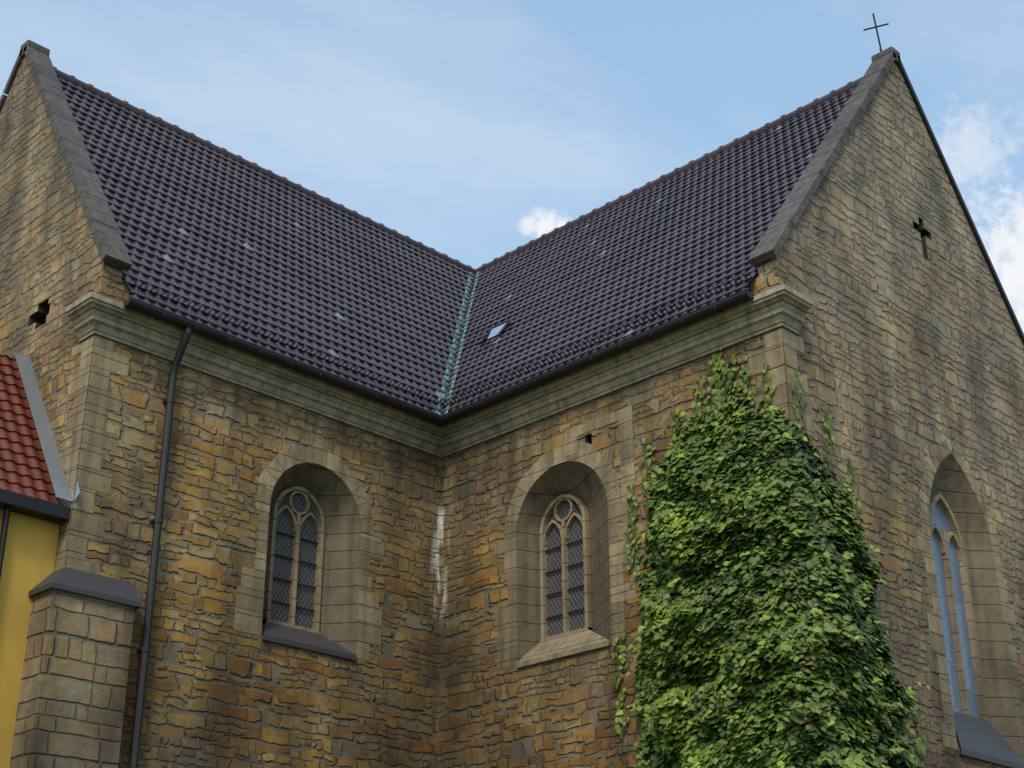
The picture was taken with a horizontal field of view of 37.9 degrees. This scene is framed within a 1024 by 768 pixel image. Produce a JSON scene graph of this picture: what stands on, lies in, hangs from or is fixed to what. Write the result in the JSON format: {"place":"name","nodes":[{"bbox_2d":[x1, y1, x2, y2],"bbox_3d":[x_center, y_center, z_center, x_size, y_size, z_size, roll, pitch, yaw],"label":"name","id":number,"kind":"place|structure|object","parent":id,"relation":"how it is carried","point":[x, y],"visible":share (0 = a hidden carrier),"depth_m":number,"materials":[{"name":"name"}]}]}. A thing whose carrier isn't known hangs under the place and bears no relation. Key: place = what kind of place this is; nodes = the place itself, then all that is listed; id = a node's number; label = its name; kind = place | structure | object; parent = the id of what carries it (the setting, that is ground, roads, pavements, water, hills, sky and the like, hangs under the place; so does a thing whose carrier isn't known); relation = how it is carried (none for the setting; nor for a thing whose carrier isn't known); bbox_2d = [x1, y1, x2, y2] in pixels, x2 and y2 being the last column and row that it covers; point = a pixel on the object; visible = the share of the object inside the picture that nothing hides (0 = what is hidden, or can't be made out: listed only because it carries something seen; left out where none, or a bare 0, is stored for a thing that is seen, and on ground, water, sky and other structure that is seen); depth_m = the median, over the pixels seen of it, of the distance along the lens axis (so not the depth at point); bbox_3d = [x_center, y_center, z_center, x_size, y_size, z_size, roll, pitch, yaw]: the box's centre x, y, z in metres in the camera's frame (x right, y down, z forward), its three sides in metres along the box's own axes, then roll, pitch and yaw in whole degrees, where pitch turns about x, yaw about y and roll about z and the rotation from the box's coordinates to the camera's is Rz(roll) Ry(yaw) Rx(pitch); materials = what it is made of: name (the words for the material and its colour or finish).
{"place":"outdoors","nodes":[
{"label":"outdoors","id":0,"kind":"place"},
{"bbox_2d":[0,0,1023,332],"label":"sky","id":1,"kind":"structure","parent":0,"point":[473,131],"materials":[{"name":"blue"}]},
{"label":"ground","id":2,"kind":"structure","parent":0,"visible":0},
{"bbox_2d":[0,509,59,767],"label":"neighbour house walls","id":3,"kind":"structure","parent":2,"relation":"on","point":[29,555],"depth_m":22.21,"materials":[{"name":"yellow paint"}]},
{"bbox_2d":[0,355,61,504],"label":"neighbour roof pantiles","id":4,"kind":"object","parent":3,"relation":"on","point":[24,468],"visible":1,"depth_m":23.61,"materials":[{"name":"red tile"}]},
{"bbox_2d":[0,488,70,578],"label":"gutter","id":5,"kind":"object","parent":3,"relation":"attached to","point":[26,505],"visible":1,"depth_m":22.48,"materials":[{"name":"grey metal"}]},
{"bbox_2d":[9,587,134,767],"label":"corner buttress","id":6,"kind":"structure","parent":2,"relation":"on","point":[71,703],"depth_m":21.84,"materials":[{"name":"stone"}]},
{"bbox_2d":[28,567,141,609],"bbox_3d":[-6.665,3.170,22.890,1.270,0.480,1.520,-23,-33,40],"label":"buttress cap","id":7,"kind":"object","parent":6,"relation":"on","point":[93,585],"visible":0.73,"depth_m":22.55,"materials":[{"name":"stone"}]},
{"bbox_2d":[0,63,441,767],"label":"wing walls","id":8,"kind":"structure","parent":2,"relation":"on","point":[220,693],"depth_m":25.36,"materials":[{"name":"stone"}]},
{"bbox_2d":[14,348,79,500],"bbox_3d":[-7.580,0.548,24.248,2.367,3.343,0.300,-23,-33,40],"label":"roof flashing","id":9,"kind":"object","parent":8,"relation":"attached to","point":[35,398],"visible":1,"depth_m":24.22,"materials":[{"name":"grey metal"}]},
{"bbox_2d":[0,56,122,280],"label":"coping","id":10,"kind":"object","parent":8,"relation":"on","point":[111,270],"depth_m":26.83,"materials":[{"name":"beige stone"}]},
{"bbox_2d":[58,77,474,414],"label":"wing roof","id":11,"kind":"structure","parent":8,"relation":"on","point":[199,223],"depth_m":29.98,"materials":[{"name":"grey tile"}]},
{"bbox_2d":[263,486,324,633],"bbox_3d":[-3.842,3.070,26.515,0.120,2.635,1.140,-23,-33,40],"label":"tracery window","id":12,"kind":"structure","parent":8,"relation":"in","point":[297,520],"depth_m":26.54,"materials":[{"name":"beige stone"}]},
{"bbox_2d":[263,492,316,628],"bbox_3d":[-3.886,3.088,26.555,0.001,2.635,1.140,-23,-33,40],"label":"window glass","id":13,"kind":"object","parent":12,"relation":"in","point":[282,570],"visible":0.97,"depth_m":26.51,"materials":[{"name":"grey glass"}]},
{"bbox_2d":[271,531,317,611],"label":"window bars","id":14,"kind":"object","parent":12,"relation":"attached to","point":[291,581],"depth_m":26.42,"materials":[{"name":"grey metal"}]},
{"bbox_2d":[234,446,383,659],"bbox_3d":[-3.452,2.814,26.207,0.006,3.668,3.140,-23,-33,40],"label":"window surround","id":15,"kind":"object","parent":8,"relation":"attached to","point":[247,621],"visible":1,"depth_m":26.39,"materials":[{"name":"beige stone"}]},
{"bbox_2d":[263,621,356,660],"bbox_3d":[-3.606,4.379,25.660,0.540,0.500,1.999,-23,-33,40],"label":"window sill","id":16,"kind":"structure","parent":8,"relation":"attached to","point":[295,638],"depth_m":25.57,"materials":[{"name":"grey stone"}]},
{"bbox_2d":[55,327,819,574],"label":"corner quoins","id":17,"kind":"object","parent":8,"relation":"attached to","point":[73,457],"visible":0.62,"depth_m":23.84,"materials":[{"name":"beige stone"}]},
{"bbox_2d":[123,289,753,767],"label":"gutter and downpipe","id":18,"kind":"object","parent":8,"relation":"attached to","point":[689,319],"visible":1,"depth_m":25.05,"materials":[{"name":"grey metal"}]},
{"bbox_2d":[66,284,811,458],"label":"eaves cornice","id":19,"kind":"structure","parent":8,"relation":"attached to","point":[91,313],"depth_m":26.00,"materials":[{"name":"stone"}]},
{"bbox_2d":[0,40,900,270],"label":"gable copings","id":20,"kind":"object","parent":8,"relation":"attached to","point":[111,247],"visible":0.94,"depth_m":27.19,"materials":[{"name":"grey stone"}]},
{"bbox_2d":[863,13,888,51],"bbox_3d":[7.552,-7.211,31.011,0.264,1.013,0.543,-73,-75,64],"label":"cross","id":21,"kind":"object","parent":20,"relation":"on","point":[876,27],"visible":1,"depth_m":30.99,"materials":[{"name":"grey metal"}]},
{"bbox_2d":[437,70,1023,767],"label":"wing walls","id":22,"kind":"structure","parent":2,"relation":"on","point":[911,356],"depth_m":26.56,"materials":[{"name":"stone"}]},
{"bbox_2d":[516,629,609,668],"bbox_3d":[0.995,4.447,25.515,2.156,0.530,0.470,-23,-33,40],"label":"window sill","id":23,"kind":"structure","parent":22,"relation":"attached to","point":[566,645],"depth_m":25.51,"materials":[{"name":"beige stone"}]},
{"bbox_2d":[494,442,635,669],"bbox_3d":[0.858,2.846,26.104,3.300,3.800,0.006,-23,-33,40],"label":"window surround","id":24,"kind":"object","parent":22,"relation":"attached to","point":[607,474],"visible":1,"depth_m":26.31,"materials":[{"name":"beige stone"}]},
{"bbox_2d":[540,494,591,640],"bbox_3d":[0.940,3.215,26.587,1.120,2.644,0.120,-23,-33,40],"label":"tracery window","id":25,"kind":"structure","parent":22,"relation":"in","point":[564,526],"depth_m":26.60,"materials":[{"name":"beige stone"}]},
{"bbox_2d":[545,539,583,619],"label":"window bars","id":26,"kind":"object","parent":25,"relation":"attached to","point":[567,589],"depth_m":26.50,"materials":[{"name":"grey metal"}]},
{"bbox_2d":[547,499,591,636],"bbox_3d":[0.983,3.233,26.627,1.120,2.644,0.001,-23,-33,40],"label":"window glass","id":27,"kind":"object","parent":25,"relation":"in","point":[576,579],"visible":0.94,"depth_m":26.59,"materials":[{"name":"grey glass"}]},
{"bbox_2d":[441,87,855,414],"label":"tiled roof","id":28,"kind":"structure","parent":22,"relation":"on","point":[693,230],"depth_m":30.02,"materials":[{"name":"grey tile"}]},
{"bbox_2d":[128,271,752,405],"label":"snow guard hooks","id":29,"kind":"object","parent":28,"relation":"on","point":[380,380],"visible":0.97,"depth_m":26.76,"materials":[{"name":"black metal"}]},
{"bbox_2d":[53,66,861,273],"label":"ridge tiles","id":30,"kind":"object","parent":28,"relation":"on","point":[395,233],"visible":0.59,"depth_m":33.85,"materials":[{"name":"grey tile"}]},
{"bbox_2d":[436,272,478,414],"bbox_3d":[-1.151,-1.152,33.612,0.240,7.170,7.250,-2,-25,3],"label":"valley flashing","id":31,"kind":"object","parent":28,"relation":"attached to","point":[450,360],"visible":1,"depth_m":32.64,"materials":[{"name":"green metal"}]},
{"bbox_2d":[479,320,510,344],"bbox_3d":[-0.363,-1.096,31.684,0.591,0.528,0.415,-23,-33,40],"label":"skylight frame","id":32,"kind":"object","parent":28,"relation":"in","point":[507,322],"visible":1,"depth_m":31.63,"materials":[{"name":"grey metal"}]},
{"bbox_2d":[485,323,505,342],"bbox_3d":[-0.353,-1.083,31.697,0.440,0.436,0.253,-23,-33,40],"label":"roof light","id":33,"kind":"object","parent":32,"relation":"in","point":[494,331],"visible":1,"depth_m":31.76,"materials":[{"name":"blue glass"}]},
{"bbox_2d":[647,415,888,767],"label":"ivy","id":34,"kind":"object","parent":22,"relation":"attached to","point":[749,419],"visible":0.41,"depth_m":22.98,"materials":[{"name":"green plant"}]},
{"bbox_2d":[758,62,1023,353],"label":"coping","id":35,"kind":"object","parent":22,"relation":"on","point":[769,266],"depth_m":28.79,"materials":[{"name":"beige stone"}]},
{"bbox_2d":[897,57,1023,345],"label":"metal gable coping","id":36,"kind":"object","parent":35,"relation":"on","point":[960,199],"visible":0.33,"depth_m":30.73,"materials":[{"name":"black metal"}]},
{"bbox_2d":[931,501,979,718],"bbox_3d":[7.664,3.830,26.167,0.001,4.037,1.240,-23,-33,40],"label":"window glass","id":37,"kind":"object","parent":22,"relation":"attached to","point":[939,519],"depth_m":26.11,"materials":[{"name":"blue glass"}]},
{"bbox_2d":[930,493,987,720],"bbox_3d":[7.701,3.814,26.134,0.100,4.039,1.240,-23,-33,40],"label":"window tracery","id":38,"kind":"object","parent":22,"relation":"attached to","point":[954,535],"depth_m":26.30,"materials":[{"name":"beige stone"}]},
{"bbox_2d":[915,439,1023,757],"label":"window surround","id":39,"kind":"object","parent":22,"relation":"attached to","point":[924,544],"depth_m":25.84,"materials":[{"name":"beige stone"}]},
{"bbox_2d":[953,711,1023,767],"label":"window sill","id":40,"kind":"structure","parent":22,"relation":"attached to","point":[982,740],"depth_m":24.91,"materials":[{"name":"stone"}]},
{"bbox_2d":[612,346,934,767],"bbox_3d":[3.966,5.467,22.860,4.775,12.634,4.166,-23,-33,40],"label":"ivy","id":41,"kind":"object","parent":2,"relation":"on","point":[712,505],"depth_m":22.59,"materials":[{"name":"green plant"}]}
]}

